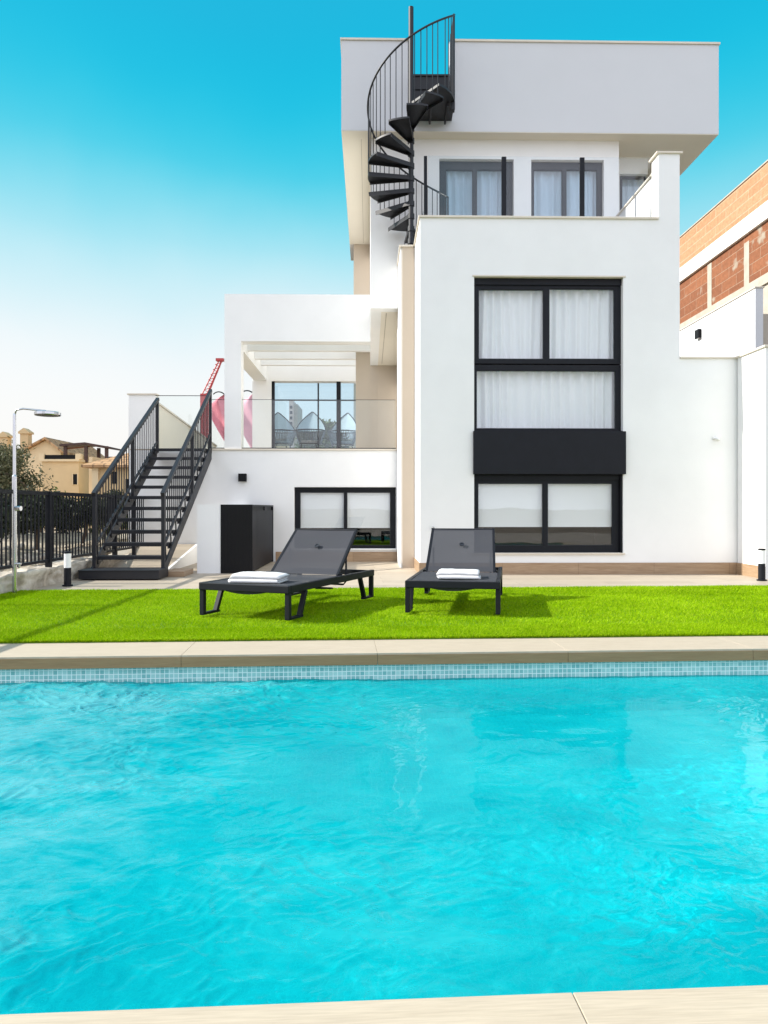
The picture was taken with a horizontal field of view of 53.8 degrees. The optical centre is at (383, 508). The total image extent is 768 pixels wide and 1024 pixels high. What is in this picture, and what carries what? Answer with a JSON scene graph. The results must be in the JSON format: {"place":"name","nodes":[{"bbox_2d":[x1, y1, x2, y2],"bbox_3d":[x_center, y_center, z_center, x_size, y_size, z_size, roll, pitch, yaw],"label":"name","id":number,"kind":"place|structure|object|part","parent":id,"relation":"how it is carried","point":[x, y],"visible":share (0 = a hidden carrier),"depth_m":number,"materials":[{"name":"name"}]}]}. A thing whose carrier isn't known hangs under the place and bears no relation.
{"place":"outdoors","nodes":[
{"label":"outdoors","id":0,"kind":"place"},
{"bbox_2d":[2,527,128,571],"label":"rough ground","id":1,"kind":"structure","parent":0,"point":[7,570],"depth_m":18.09,"materials":[{"name":"brown soil"}]},
{"bbox_2d":[3,497,20,537],"bbox_3d":[-6.340,0.318,11.224,1.532,1.421,1.561,0,0,40],"label":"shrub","id":2,"kind":"object","parent":1,"relation":"on","point":[4,518],"visible":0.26,"depth_m":11.33,"materials":[{"name":"green plant"}]},
{"bbox_2d":[0,487,25,513],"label":"shrub","id":3,"kind":"object","parent":1,"relation":"on","point":[8,500],"visible":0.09,"depth_m":13.32,"materials":[{"name":"green plant"}]},
{"bbox_2d":[0,428,104,527],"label":"gabled house","id":4,"kind":"structure","parent":1,"relation":"on","point":[69,473],"depth_m":40.50,"materials":[{"name":"paint"}]},
{"bbox_2d":[72,473,77,484],"bbox_3d":[-16.305,-1.540,39.975,0.311,0.603,0.049,0,0,0],"label":"window","id":5,"kind":"structure","parent":4,"relation":"in","point":[74,476],"depth_m":39.97,"materials":[{"name":"black glass"}]},
{"bbox_2d":[59,442,120,461],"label":"roof pergola","id":6,"kind":"object","parent":4,"relation":"on","point":[84,445],"visible":0.82,"depth_m":40.70,"materials":[{"name":"brown wood"}]},
{"bbox_2d":[0,543,122,571],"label":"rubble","id":7,"kind":"object","parent":1,"relation":"on","point":[41,564],"visible":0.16,"depth_m":12.93,"materials":[{"name":"grey stone"}]},
{"bbox_2d":[81,453,128,530],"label":"hip roofed house","id":8,"kind":"structure","parent":1,"relation":"on","point":[97,467],"depth_m":35.00,"materials":[{"name":"paint"}]},
{"bbox_2d":[82,493,128,533],"bbox_3d":[-11.300,0.343,31.005,2.764,1.927,2.781,0,0,0],"label":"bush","id":9,"kind":"object","parent":1,"relation":"on","point":[108,527],"visible":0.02,"depth_m":30.74,"materials":[{"name":"green plant"}]},
{"bbox_2d":[212,391,223,439],"bbox_3d":[-5.233,-1.357,24.000,0.545,4.713,0.100,0,0,0],"label":"feather flag","id":10,"kind":"object","parent":1,"relation":"on","point":[218,413],"visible":0.6,"depth_m":23.99,"materials":[{"name":"pink fabric"}]},
{"bbox_2d":[289,401,301,447],"bbox_3d":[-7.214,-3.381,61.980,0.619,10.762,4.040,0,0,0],"label":"apartment tower","id":11,"kind":"structure","parent":1,"relation":"on","point":[295,414],"depth_m":60.50,"materials":[{"name":"concrete"}]},
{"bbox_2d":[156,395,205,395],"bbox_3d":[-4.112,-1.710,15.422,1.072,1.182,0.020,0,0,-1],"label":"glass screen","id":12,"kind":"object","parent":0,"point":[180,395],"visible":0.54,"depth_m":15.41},
{"bbox_2d":[294,418,349,447],"bbox_3d":[-2.508,-1.472,33.952,2.705,5.154,2.835,0,0,29],"label":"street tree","id":13,"kind":"object","parent":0,"point":[328,424],"visible":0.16,"depth_m":33.46,"materials":[{"name":"green plant"}]},
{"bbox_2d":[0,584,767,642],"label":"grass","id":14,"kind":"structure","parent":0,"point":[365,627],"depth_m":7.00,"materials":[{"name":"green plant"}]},
{"bbox_2d":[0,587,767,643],"bbox_3d":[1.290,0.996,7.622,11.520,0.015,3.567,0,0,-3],"label":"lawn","id":15,"kind":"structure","parent":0,"point":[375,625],"depth_m":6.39,"materials":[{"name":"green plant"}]},
{"bbox_2d":[12,408,60,593],"bbox_3d":[-4.045,-0.083,8.780,0.580,2.167,0.290,0,0,0],"label":"outdoor shower","id":16,"kind":"object","parent":15,"relation":"on","point":[41,413],"visible":0.92,"depth_m":8.76,"materials":[{"name":"silver metal"}]},
{"bbox_2d":[199,528,373,620],"bbox_3d":[-0.883,0.589,7.500,0.917,0.739,1.895,0,0,22],"label":"sun lounger","id":17,"kind":"object","parent":15,"relation":"on","point":[322,554],"visible":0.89,"depth_m":7.74,"materials":[{"name":"grey"}]},
{"bbox_2d":[228,571,288,583],"bbox_3d":[-1.145,0.633,6.970,0.484,0.084,0.354,0,0,8],"label":"towel","id":18,"kind":"object","parent":17,"relation":"on","point":[261,577],"visible":1,"depth_m":6.82,"materials":[{"name":"white fabric"}]},
{"bbox_2d":[405,528,501,614],"bbox_3d":[0.770,0.589,7.787,0.865,0.739,1.840,0,0,9],"label":"sun lounger","id":19,"kind":"object","parent":15,"relation":"on","point":[461,548],"visible":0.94,"depth_m":8.08,"materials":[{"name":"grey"}]},
{"bbox_2d":[436,568,480,579],"bbox_3d":[0.730,0.635,7.359,0.424,0.079,0.360,0,0,8],"label":"towel","id":20,"kind":"object","parent":19,"relation":"on","point":[472,574],"visible":1,"depth_m":7.20,"materials":[{"name":"white fabric"}]},
{"bbox_2d":[0,0,767,456],"label":"sky","id":21,"kind":"structure","parent":0,"point":[161,160],"materials":[{"name":"blue"}]},
{"bbox_2d":[32,562,767,590],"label":"paving deck","id":22,"kind":"structure","parent":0,"point":[390,574],"depth_m":10.54,"materials":[{"name":"tile"}]},
{"bbox_2d":[0,553,131,593],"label":"rock plinth","id":23,"kind":"object","parent":22,"relation":"on","point":[29,578],"visible":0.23,"depth_m":9.79,"materials":[{"name":"grey stone"}]},
{"bbox_2d":[0,489,143,569],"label":"metal fence","id":24,"kind":"object","parent":23,"relation":"on","point":[49,528],"visible":0.49,"depth_m":10.14,"materials":[{"name":"black metal"}]},
{"bbox_2d":[62,551,72,585],"bbox_3d":[-4.081,0.777,9.767,0.132,0.445,0.132,0,0,0],"label":"bollard light","id":25,"kind":"object","parent":22,"relation":"on","point":[67,568],"visible":1,"depth_m":9.73,"materials":[{"name":"black metal"}]},
{"bbox_2d":[78,389,211,578],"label":"metal staircase","id":26,"kind":"structure","parent":22,"relation":"on","point":[95,571],"depth_m":11.98,"materials":[{"name":"metal"}]},
{"bbox_2d":[112,544,196,576],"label":"ramp","id":27,"kind":"structure","parent":22,"relation":"on","point":[184,555],"depth_m":13.00,"materials":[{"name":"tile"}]},
{"bbox_2d":[197,504,231,572],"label":"wall","id":28,"kind":"structure","parent":22,"relation":"on","point":[208,538],"depth_m":11.70,"materials":[{"name":"white paint"}]},
{"bbox_2d":[221,505,272,572],"bbox_3d":[-2.303,0.470,12.973,0.490,1.060,2.563,0,0,-1],"label":"pump cabinet","id":29,"kind":"object","parent":22,"relation":"on","point":[246,538],"visible":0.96,"depth_m":11.70,"materials":[{"name":"black metal"}]},
{"bbox_3d":[-2.279,0.470,11.716,0.487,1.060,0.041,0,0,-1],"label":"door","id":30,"kind":"part","parent":29,"relation":"part of","materials":[{"name":"black metal"}]},
{"bbox_2d":[0,636,767,1023],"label":"swimming pool","id":31,"kind":"structure","parent":22,"relation":"in","point":[158,662],"depth_m":5.17,"materials":[{"name":"tile"}]},
{"bbox_2d":[0,675,767,1014],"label":"pool water","id":32,"kind":"structure","parent":31,"relation":"in","point":[204,843],"depth_m":2.71,"materials":[{"name":"blue liquid"}]},
{"bbox_2d":[130,37,737,574],"bbox_3d":[0.595,-3.662,15.994,10.798,9.424,9.242,0,0,-1],"label":"villa","id":33,"kind":"object","parent":22,"relation":"on","point":[498,345],"visible":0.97,"depth_m":12.33,"materials":[{"name":"paint"}]},
{"bbox_2d":[238,473,246,481],"bbox_3d":[-2.651,-0.577,14.195,0.148,0.157,0.109,0,0,-1],"label":"wall light","id":34,"kind":"object","parent":33,"relation":"attached to","point":[242,477],"visible":1,"depth_m":14.14,"materials":[{"name":"black metal"}]},
{"bbox_2d":[275,412,295,447],"bbox_3d":[-2.518,-1.752,18.554,0.766,1.274,0.766,0,0,-23],"label":"rope chair","id":35,"kind":"object","parent":33,"relation":"on","point":[284,426],"visible":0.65,"depth_m":18.75,"materials":[{"name":"grey fabric"}]},
{"bbox_2d":[294,412,325,447],"bbox_3d":[-1.798,-1.752,18.418,0.766,1.274,0.766,0,0,6],"label":"rope chair","id":36,"kind":"object","parent":33,"relation":"on","point":[308,422],"visible":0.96,"depth_m":18.56,"materials":[{"name":"grey fabric"}]},
{"bbox_2d":[327,413,355,447],"bbox_3d":[-1.020,-1.752,18.634,0.766,1.274,0.766,0,0,23],"label":"rope chair","id":37,"kind":"object","parent":33,"relation":"on","point":[348,423],"visible":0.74,"depth_m":18.71,"materials":[{"name":"grey fabric"}]},
{"bbox_2d":[295,487,396,549],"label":"window","id":38,"kind":"structure","parent":33,"relation":"in","point":[371,511],"depth_m":14.47,"materials":[{"name":"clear glass"}]},
{"bbox_2d":[439,161,512,215],"bbox_3d":[1.684,-5.741,13.997,1.362,1.254,0.188,0,0,-1],"label":"window","id":39,"kind":"structure","parent":33,"relation":"in","point":[472,188],"depth_m":14.02,"materials":[{"name":"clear glass"}]},
{"bbox_2d":[474,278,620,364],"bbox_3d":[2.502,-2.868,11.689,2.276,1.298,0.221,0,0,-1],"label":"window","id":40,"kind":"structure","parent":33,"relation":"in","point":[519,321],"depth_m":11.74,"materials":[{"name":"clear glass"}]},
{"bbox_2d":[474,364,620,430],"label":"window","id":41,"kind":"structure","parent":33,"relation":"in","point":[507,397],"depth_m":11.75,"materials":[{"name":"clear glass"}]},
{"bbox_2d":[474,475,624,554],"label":"window","id":42,"kind":"structure","parent":33,"relation":"in","point":[568,514],"depth_m":11.69,"materials":[{"name":"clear glass"}]},
{"bbox_2d":[531,162,601,215],"bbox_3d":[3.352,-5.755,14.024,1.336,1.257,0.180,0,0,-1],"label":"window","id":43,"kind":"structure","parent":33,"relation":"in","point":[554,185],"depth_m":14.07,"materials":[{"name":"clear glass"}]},
{"bbox_2d":[620,176,647,209],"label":"window","id":44,"kind":"structure","parent":33,"relation":"in","point":[637,181],"depth_m":14.78,"materials":[{"name":"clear glass"}]},
{"bbox_2d":[736,345,767,578],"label":"garden wall","id":45,"kind":"structure","parent":22,"relation":"on","point":[752,451],"depth_m":11.09,"materials":[{"name":"paint"}]},
{"bbox_2d":[756,548,766,580],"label":"bollard light","id":46,"kind":"object","parent":22,"relation":"on","point":[761,564],"visible":1,"depth_m":10.46,"materials":[{"name":"black metal"}]},
{"bbox_2d":[367,6,454,247],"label":"spiral staircase","id":47,"kind":"structure","parent":0,"point":[431,97],"depth_m":12.90,"materials":[{"name":"metal"}]},
{"bbox_2d":[680,160,767,328],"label":"unfinished house","id":48,"kind":"structure","parent":0,"point":[724,250],"depth_m":29.96,"materials":[{"name":"brick"}]},
{"label":"ground","id":49,"kind":"structure","parent":0,"visible":0},
{"bbox_2d":[0,436,57,500],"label":"olive tree","id":50,"kind":"object","parent":49,"relation":"on","point":[6,466],"visible":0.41,"depth_m":20.06,"materials":[{"name":"green plant"}]},
{"bbox_2d":[7,485,82,549],"bbox_3d":[-6.976,0.273,15.185,1.722,1.518,1.924,0,0,0],"label":"shrub","id":51,"kind":"object","parent":49,"relation":"on","point":[44,514],"visible":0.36,"depth_m":14.91,"materials":[{"name":"green plant"}]},
{"bbox_2d":[40,486,65,531],"bbox_3d":[-13.696,0.216,29.977,2.867,2.181,3.341,0,0,0],"label":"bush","id":52,"kind":"object","parent":49,"relation":"on","point":[56,488],"depth_m":29.78,"materials":[{"name":"green plant"}]},
{"bbox_2d":[58,496,104,546],"bbox_3d":[-6.847,0.317,17.194,1.858,1.430,1.826,0,0,0],"label":"shrub","id":53,"kind":"object","parent":49,"relation":"on","point":[85,516],"visible":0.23,"depth_m":16.77,"materials":[{"name":"green plant"}]},
{"bbox_2d":[104,489,128,538],"bbox_3d":[-6.475,0.181,19.624,1.774,1.691,1.959,0,0,0],"label":"shrub","id":54,"kind":"object","parent":49,"relation":"on","point":[120,498],"visible":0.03,"depth_m":19.14,"materials":[{"name":"green plant"}]},
{"bbox_2d":[127,393,216,485],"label":"boundary wall","id":55,"kind":"structure","parent":49,"relation":"on","point":[174,429],"depth_m":17.50,"materials":[{"name":"paint"}]},
{"bbox_2d":[200,358,223,436],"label":"tower crane","id":56,"kind":"object","parent":49,"relation":"on","point":[218,360],"visible":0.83,"depth_m":69.70,"materials":[{"name":"red metal"}]},
{"bbox_2d":[244,390,251,447],"bbox_3d":[-3.976,-1.220,22.000,0.574,4.440,0.100,0,0,0],"label":"feather flag","id":57,"kind":"object","parent":49,"relation":"on","point":[248,420],"visible":0.35,"depth_m":21.99,"materials":[{"name":"pink fabric"}]},
{"bbox_2d":[276,439,353,447],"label":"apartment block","id":58,"kind":"structure","parent":49,"relation":"on","point":[288,446],"depth_m":72.00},
{"bbox_2d":[680,286,767,356],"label":"terrace side wall","id":59,"kind":"structure","parent":49,"relation":"on","point":[736,326],"depth_m":22.61,"materials":[{"name":"paint"}]},
{"bbox_2d":[695,329,701,338],"bbox_3d":[10.277,-5.702,24.773,0.109,0.302,0.286,0,0,-1],"label":"wall light","id":60,"kind":"object","parent":59,"relation":"attached to","point":[698,333],"visible":1,"depth_m":24.64,"materials":[{"name":"black metal"}]}
]}

